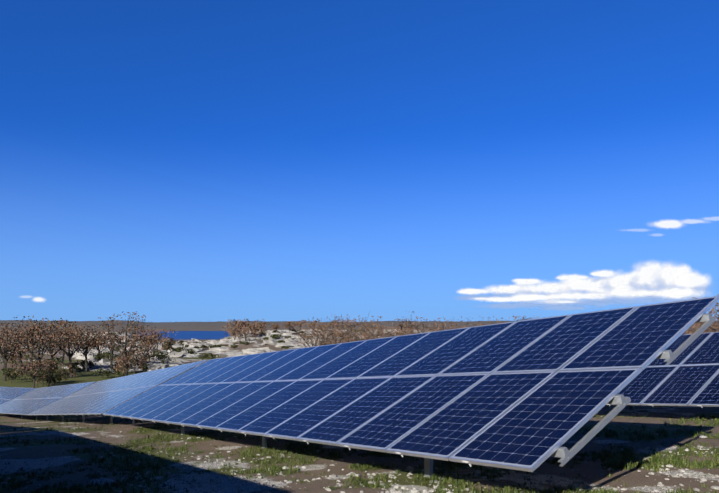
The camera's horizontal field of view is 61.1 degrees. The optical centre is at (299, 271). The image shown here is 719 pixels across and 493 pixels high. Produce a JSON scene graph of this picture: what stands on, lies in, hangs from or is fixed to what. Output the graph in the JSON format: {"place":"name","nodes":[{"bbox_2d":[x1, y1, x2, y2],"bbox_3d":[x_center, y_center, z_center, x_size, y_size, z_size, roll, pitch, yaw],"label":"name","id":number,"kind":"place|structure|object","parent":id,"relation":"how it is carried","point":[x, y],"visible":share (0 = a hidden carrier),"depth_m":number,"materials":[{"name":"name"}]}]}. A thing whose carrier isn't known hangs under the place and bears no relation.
{"place":"outdoors","nodes":[
{"label":"outdoors","id":0,"kind":"place"},
{"bbox_2d":[139,331,229,338],"bbox_3d":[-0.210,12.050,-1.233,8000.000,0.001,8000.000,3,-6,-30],"label":"water","id":1,"kind":"structure","parent":0,"point":[199,334],"depth_m":1020.73,"materials":[{"name":"blue liquid"}]},
{"bbox_2d":[0,320,718,492],"bbox_3d":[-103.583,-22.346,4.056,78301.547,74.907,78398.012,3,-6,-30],"label":"ground","id":2,"kind":"structure","parent":0,"point":[594,471],"depth_m":10.50,"materials":[{"name":"soil"}]},
{"bbox_2d":[0,387,35,404],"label":"solar table","id":3,"kind":"object","parent":2,"relation":"on","point":[7,394],"visible":0.9,"depth_m":51.01,"materials":[{"name":"glass"}]},
{"bbox_2d":[0,382,94,419],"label":"solar table","id":4,"kind":"object","parent":2,"relation":"on","point":[31,401],"visible":0.81,"depth_m":38.80,"materials":[{"name":"glass"}]},
{"bbox_2d":[0,311,180,387],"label":"trees","id":5,"kind":"object","parent":2,"relation":"on","point":[96,341],"visible":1,"depth_m":96.07,"materials":[{"name":"brown plant"}]},
{"bbox_2d":[28,360,206,423],"bbox_3d":[-8.680,6.316,27.251,4.023,1.859,16.448,-25,2,-34],"label":"solar table","id":6,"kind":"object","parent":2,"relation":"on","point":[100,397],"visible":1,"depth_m":24.47,"materials":[{"name":"glass"}]},
{"bbox_2d":[0,329,370,386],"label":"bushes","id":7,"kind":"object","parent":2,"relation":"on","point":[103,355],"visible":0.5,"depth_m":110.65,"materials":[{"name":"plant"}]},
{"bbox_2d":[121,318,340,351],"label":"shrubs","id":8,"kind":"object","parent":2,"relation":"on","point":[245,329],"visible":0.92,"depth_m":255.72,"materials":[{"name":"brown plant"}]},
{"bbox_2d":[62,328,435,372],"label":"limestone outcrops","id":9,"kind":"object","parent":2,"relation":"on","point":[102,364],"visible":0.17,"depth_m":202.94,"materials":[{"name":"white stone"}]},
{"bbox_2d":[120,440,527,492],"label":"weeds","id":10,"kind":"object","parent":2,"relation":"on","point":[481,491],"visible":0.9,"depth_m":6.29,"materials":[{"name":"green plant"}]},
{"bbox_2d":[0,406,718,492],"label":"grass tufts","id":11,"kind":"object","parent":2,"relation":"on","point":[621,464],"visible":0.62,"depth_m":8.76,"materials":[{"name":"green plant"}]},
{"bbox_2d":[0,406,718,492],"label":"stones","id":12,"kind":"object","parent":2,"relation":"on","point":[511,472],"visible":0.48,"depth_m":7.83,"materials":[{"name":"stone"}]},
{"bbox_2d":[103,296,718,477],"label":"solar table","id":13,"kind":"object","parent":2,"relation":"on","point":[531,395],"visible":0.96,"depth_m":8.20,"materials":[{"name":"glass"}]},
{"bbox_2d":[277,294,718,347],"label":"shrubs","id":14,"kind":"object","parent":2,"relation":"on","point":[411,330],"visible":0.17,"depth_m":104.81,"materials":[{"name":"brown plant"}]},
{"bbox_2d":[606,332,718,409],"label":"solar table","id":15,"kind":"object","parent":2,"relation":"on","point":[688,375],"visible":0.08,"depth_m":14.16,"materials":[{"name":"metal"}]},
{"bbox_2d":[0,0,718,321],"label":"sky","id":16,"kind":"structure","parent":0,"point":[161,160],"materials":[{"name":"blue"}]}
]}

